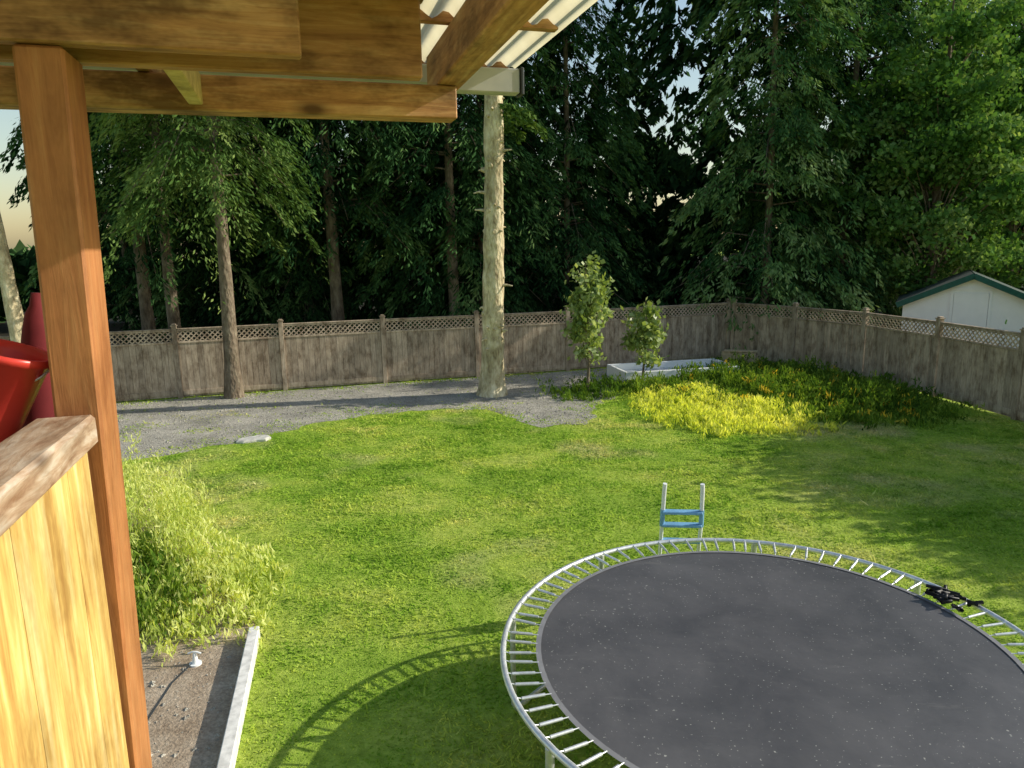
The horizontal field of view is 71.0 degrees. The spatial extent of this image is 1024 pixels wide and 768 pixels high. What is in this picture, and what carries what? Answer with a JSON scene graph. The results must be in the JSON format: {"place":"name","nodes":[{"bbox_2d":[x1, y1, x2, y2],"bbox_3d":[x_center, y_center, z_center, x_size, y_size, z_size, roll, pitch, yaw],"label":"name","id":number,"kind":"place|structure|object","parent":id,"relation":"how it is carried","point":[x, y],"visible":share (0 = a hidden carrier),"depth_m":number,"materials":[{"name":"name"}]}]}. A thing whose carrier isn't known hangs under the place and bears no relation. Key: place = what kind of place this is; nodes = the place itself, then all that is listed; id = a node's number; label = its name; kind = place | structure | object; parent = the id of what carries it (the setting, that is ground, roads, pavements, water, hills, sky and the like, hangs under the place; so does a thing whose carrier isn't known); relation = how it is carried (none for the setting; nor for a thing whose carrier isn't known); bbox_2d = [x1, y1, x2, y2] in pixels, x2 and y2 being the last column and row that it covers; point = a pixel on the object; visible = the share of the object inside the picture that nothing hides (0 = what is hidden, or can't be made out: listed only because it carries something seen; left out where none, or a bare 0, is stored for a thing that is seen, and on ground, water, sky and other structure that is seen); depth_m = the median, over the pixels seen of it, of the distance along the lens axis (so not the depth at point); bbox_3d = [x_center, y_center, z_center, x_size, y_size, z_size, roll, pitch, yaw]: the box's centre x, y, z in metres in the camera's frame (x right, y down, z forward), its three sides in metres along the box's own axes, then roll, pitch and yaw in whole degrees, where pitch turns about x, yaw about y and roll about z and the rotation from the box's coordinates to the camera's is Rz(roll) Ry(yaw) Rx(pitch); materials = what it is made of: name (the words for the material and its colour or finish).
{"place":"outdoors","nodes":[
{"label":"outdoors","id":0,"kind":"place"},
{"bbox_2d":[127,488,254,767],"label":"garden soil","id":1,"kind":"structure","parent":0,"point":[168,737],"depth_m":6.27,"materials":[{"name":"brown soil"}]},
{"bbox_2d":[148,651,201,719],"bbox_3d":[-2.996,2.794,5.449,0.140,0.134,2.655,-1,11,2],"label":"lawn sprinkler","id":2,"kind":"object","parent":1,"relation":"on","point":[195,662],"visible":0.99,"depth_m":6.68,"materials":[{"name":"white paint"}]},
{"bbox_2d":[129,524,221,637],"bbox_3d":[-4.720,1.931,8.433,2.005,0.759,3.829,-9,13,-34],"label":"garden shrub","id":3,"kind":"object","parent":1,"relation":"on","point":[170,569],"visible":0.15,"depth_m":7.70,"materials":[{"name":"green plant"}]},
{"bbox_2d":[121,429,274,610],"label":"goldenrod plants","id":4,"kind":"object","parent":1,"relation":"on","point":[164,519],"visible":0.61,"depth_m":8.83,"materials":[{"name":"plant"}]},
{"bbox_2d":[135,542,302,666],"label":"edging weeds","id":5,"kind":"object","parent":1,"relation":"on","point":[235,607],"visible":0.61,"depth_m":7.50,"materials":[{"name":"plant"}]},
{"bbox_2d":[217,626,259,767],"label":"garden edging board","id":6,"kind":"object","parent":1,"relation":"on","point":[231,740],"visible":0.97,"depth_m":5.93,"materials":[{"name":"grey wood"}]},
{"bbox_2d":[116,368,650,765],"bbox_3d":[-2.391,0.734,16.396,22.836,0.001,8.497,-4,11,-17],"label":"gravel path","id":7,"kind":"structure","parent":0,"point":[163,408],"depth_m":17.35,"materials":[{"name":"grey gravel"}]},
{"bbox_2d":[0,213,23,342],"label":"birch tree","id":8,"kind":"object","parent":7,"relation":"on","point":[13,309],"visible":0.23,"depth_m":16.98,"materials":[{"name":"white plant"}]},
{"bbox_2d":[88,112,347,398],"bbox_3d":[-7.702,-6.232,17.680,5.986,13.388,6.244,-1,11,-1],"label":"fir tree","id":9,"kind":"object","parent":7,"relation":"on","point":[218,186],"visible":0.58,"depth_m":17.44,"materials":[{"name":"green plant"}]},
{"bbox_2d":[473,95,548,397],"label":"conifer tree","id":10,"kind":"object","parent":7,"relation":"on","point":[492,382],"visible":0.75,"depth_m":17.65,"materials":[{"name":"beige plant"}]},
{"bbox_2d":[559,250,616,391],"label":"young maple tree","id":11,"kind":"object","parent":7,"relation":"on","point":[583,304],"visible":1,"depth_m":17.96,"materials":[{"name":"green plant"}]},
{"bbox_2d":[533,369,684,402],"bbox_3d":[2.522,-0.091,18.791,3.876,0.542,2.721,-12,15,-44],"label":"weed clump","id":12,"kind":"object","parent":7,"relation":"on","point":[611,384],"visible":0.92,"depth_m":18.42,"materials":[{"name":"green plant"}]},
{"bbox_2d":[619,296,669,379],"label":"young maple tree","id":13,"kind":"object","parent":7,"relation":"on","point":[649,334],"visible":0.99,"depth_m":18.93,"materials":[{"name":"green plant"}]},
{"bbox_2d":[607,358,739,382],"bbox_3d":[4.594,-0.376,20.620,3.400,0.340,1.500,-3,11,-12],"label":"sandbox","id":14,"kind":"object","parent":7,"relation":"on","point":[628,368],"visible":0.43,"depth_m":20.93,"materials":[{"name":"white paint"}]},
{"bbox_2d":[0,0,1019,255],"label":"sky","id":15,"kind":"structure","parent":0,"point":[16,221],"materials":[{"name":"white"}]},
{"bbox_2d":[0,256,1023,398],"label":"forest floor","id":16,"kind":"structure","parent":0,"point":[4,330],"depth_m":34.51,"materials":[{"name":"brown soil"}]},
{"bbox_2d":[17,130,221,343],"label":"cedar tree","id":17,"kind":"object","parent":16,"relation":"on","point":[118,285],"visible":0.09,"depth_m":25.13,"materials":[{"name":"green plant"}]},
{"bbox_2d":[0,112,270,375],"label":"cedar tree","id":18,"kind":"object","parent":16,"relation":"on","point":[144,281],"visible":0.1,"depth_m":19.99,"materials":[{"name":"green plant"}]},
{"bbox_2d":[37,112,290,383],"bbox_3d":[-9.644,-6.517,19.327,6.244,13.388,5.986,-8,13,-31],"label":"fir tree","id":19,"kind":"object","parent":16,"relation":"on","point":[173,318],"visible":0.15,"depth_m":19.37,"materials":[{"name":"green plant"}]},
{"bbox_2d":[99,115,327,365],"bbox_3d":[-10.653,-10.094,25.242,8.595,19.663,8.072,-6,12,-25],"label":"cedar tree","id":20,"kind":"object","parent":16,"relation":"on","point":[192,274],"visible":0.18,"depth_m":24.80,"materials":[{"name":"green plant"}]},
{"bbox_2d":[194,117,411,360],"bbox_3d":[-7.325,-9.946,24.890,7.997,18.171,7.747,-5,12,-20],"label":"cedar tree","id":21,"kind":"object","parent":16,"relation":"on","point":[314,292],"visible":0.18,"depth_m":24.47,"materials":[{"name":"green plant"}]},
{"bbox_2d":[201,117,456,363],"bbox_3d":[-5.736,-9.391,21.754,7.846,17.972,6.852,5,12,27],"label":"cedar tree","id":22,"kind":"object","parent":16,"relation":"on","point":[323,162],"visible":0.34,"depth_m":21.69,"materials":[{"name":"green plant"}]},
{"bbox_2d":[304,107,483,362],"bbox_3d":[-4.036,-9.557,25.907,8.126,19.690,7.966,-4,11,-15],"label":"cedar tree","id":23,"kind":"object","parent":16,"relation":"on","point":[379,245],"visible":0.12,"depth_m":25.04,"materials":[{"name":"green plant"}]},
{"bbox_2d":[342,94,568,351],"bbox_3d":[-1.879,-8.216,22.520,7.236,15.242,6.356,-7,13,-30],"label":"cedar tree","id":24,"kind":"object","parent":16,"relation":"on","point":[428,130],"visible":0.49,"depth_m":21.82,"materials":[{"name":"green plant"}]},
{"bbox_2d":[368,46,573,365],"bbox_3d":[-1.210,-10.118,23.513,7.688,20.076,8.185,9,15,42],"label":"cedar tree","id":25,"kind":"object","parent":16,"relation":"on","point":[468,259],"visible":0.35,"depth_m":23.19,"materials":[{"name":"green plant"}]},
{"bbox_2d":[0,128,1023,323],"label":"woodland undergrowth","id":26,"kind":"object","parent":16,"relation":"on","point":[23,259],"visible":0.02,"depth_m":36.55,"materials":[{"name":"green plant"}]},
{"bbox_2d":[101,0,1023,346],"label":"distant cedar row","id":27,"kind":"object","parent":16,"relation":"on","point":[661,78],"visible":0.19,"depth_m":30.93,"materials":[{"name":"green plant"}]},
{"bbox_2d":[484,0,664,324],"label":"cedar tree","id":28,"kind":"object","parent":16,"relation":"on","point":[586,238],"visible":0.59,"depth_m":24.49,"materials":[{"name":"green plant"}]},
{"bbox_2d":[641,0,894,359],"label":"cedar tree","id":29,"kind":"object","parent":16,"relation":"on","point":[746,56],"visible":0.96,"depth_m":23.41,"materials":[{"name":"green plant"}]},
{"bbox_2d":[738,0,966,328],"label":"cedar tree","id":30,"kind":"object","parent":16,"relation":"on","point":[864,11],"visible":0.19,"depth_m":25.23,"materials":[{"name":"green plant"}]},
{"bbox_2d":[805,0,1023,329],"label":"cedar tree","id":31,"kind":"object","parent":16,"relation":"on","point":[896,5],"visible":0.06,"depth_m":27.41,"materials":[{"name":"green plant"}]},
{"bbox_2d":[815,0,1023,298],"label":"maple tree","id":32,"kind":"object","parent":16,"relation":"on","point":[945,144],"visible":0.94,"depth_m":22.63,"materials":[{"name":"green plant"}]},
{"bbox_2d":[896,269,1023,347],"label":"garden shed","id":33,"kind":"structure","parent":16,"relation":"on","point":[970,297],"depth_m":20.99,"materials":[{"name":"white paint"}]},
{"bbox_2d":[947,288,992,342],"bbox_3d":[13.946,-1.590,20.786,2.300,2.340,0.057,5,13,29],"label":"door and trim","id":34,"kind":"structure","parent":33,"relation":"in","point":[971,309],"depth_m":20.99,"materials":[{"name":"white paint"}]},
{"bbox_2d":[918,0,1023,287],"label":"maple tree","id":35,"kind":"object","parent":16,"relation":"on","point":[1011,278],"visible":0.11,"depth_m":26.21,"materials":[{"name":"green plant"}]},
{"bbox_2d":[919,1,1023,267],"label":"cedar tree","id":36,"kind":"object","parent":16,"relation":"on","point":[1003,30],"depth_m":30.09,"materials":[{"name":"green plant"}]},
{"bbox_2d":[116,249,1023,767],"bbox_3d":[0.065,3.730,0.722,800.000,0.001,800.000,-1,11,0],"label":"ground","id":37,"kind":"structure","parent":0,"point":[328,747],"depth_m":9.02,"materials":[{"name":"green plant"}]},
{"bbox_2d":[236,435,270,443],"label":"stone slab","id":38,"kind":"structure","parent":37,"relation":"on","point":[257,438],"depth_m":14.44,"materials":[{"name":"grey stone"}]},
{"bbox_2d":[0,0,597,767],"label":"covered deck","id":39,"kind":"structure","parent":37,"relation":"on","point":[72,692],"depth_m":1.51,"materials":[{"name":"brown wood"}]},
{"bbox_2d":[0,339,48,442],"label":"red bucket","id":40,"kind":"object","parent":39,"relation":"on","point":[24,370],"visible":0.79,"depth_m":1.53,"materials":[{"name":"plastic"}]},
{"bbox_2d":[21,292,54,427],"bbox_3d":[-1.161,0.412,1.777,0.084,1.270,0.084,2,10,-17],"label":"folded umbrella","id":41,"kind":"object","parent":39,"relation":"on","point":[33,332],"visible":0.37,"depth_m":1.67,"materials":[{"name":"red fabric"}]},
{"bbox_2d":[0,299,730,401],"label":"wooden fence","id":42,"kind":"object","parent":37,"relation":"on","point":[537,347],"visible":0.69,"depth_m":20.17,"materials":[{"name":"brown wood"}]},
{"bbox_2d":[658,483,704,554],"bbox_3d":[1.753,1.662,7.521,0.442,1.430,0.431,0,11,6],"label":"trampoline ladder","id":43,"kind":"object","parent":37,"relation":"on","point":[664,512],"visible":0.63,"depth_m":7.32,"materials":[{"name":"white metal"}]},
{"bbox_2d":[618,379,847,439],"bbox_3d":[4.751,0.338,16.490,4.191,0.498,5.407,-1,11,0],"label":"yellow grass patch","id":44,"kind":"object","parent":37,"relation":"on","point":[701,411],"visible":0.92,"depth_m":15.51,"materials":[{"name":"yellow plant"}]},
{"bbox_2d":[721,349,757,362],"bbox_3d":[7.007,-0.796,22.154,1.050,0.500,0.290,2,11,17],"label":"lumber stack","id":45,"kind":"object","parent":37,"relation":"on","point":[726,353],"visible":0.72,"depth_m":22.03,"materials":[{"name":"beige wood"}]},
{"bbox_2d":[500,538,1023,767],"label":"trampoline","id":46,"kind":"object","parent":37,"relation":"on","point":[753,658],"visible":1,"depth_m":5.02,"materials":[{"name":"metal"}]},
{"bbox_2d":[650,350,986,431],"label":"wildflower weeds","id":47,"kind":"object","parent":37,"relation":"on","point":[835,392],"visible":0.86,"depth_m":16.90,"materials":[{"name":"green plant"}]},
{"bbox_2d":[730,299,1023,420],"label":"wooden fence","id":48,"kind":"object","parent":37,"relation":"on","point":[979,373],"visible":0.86,"depth_m":18.36,"materials":[{"name":"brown wood"}]}
]}

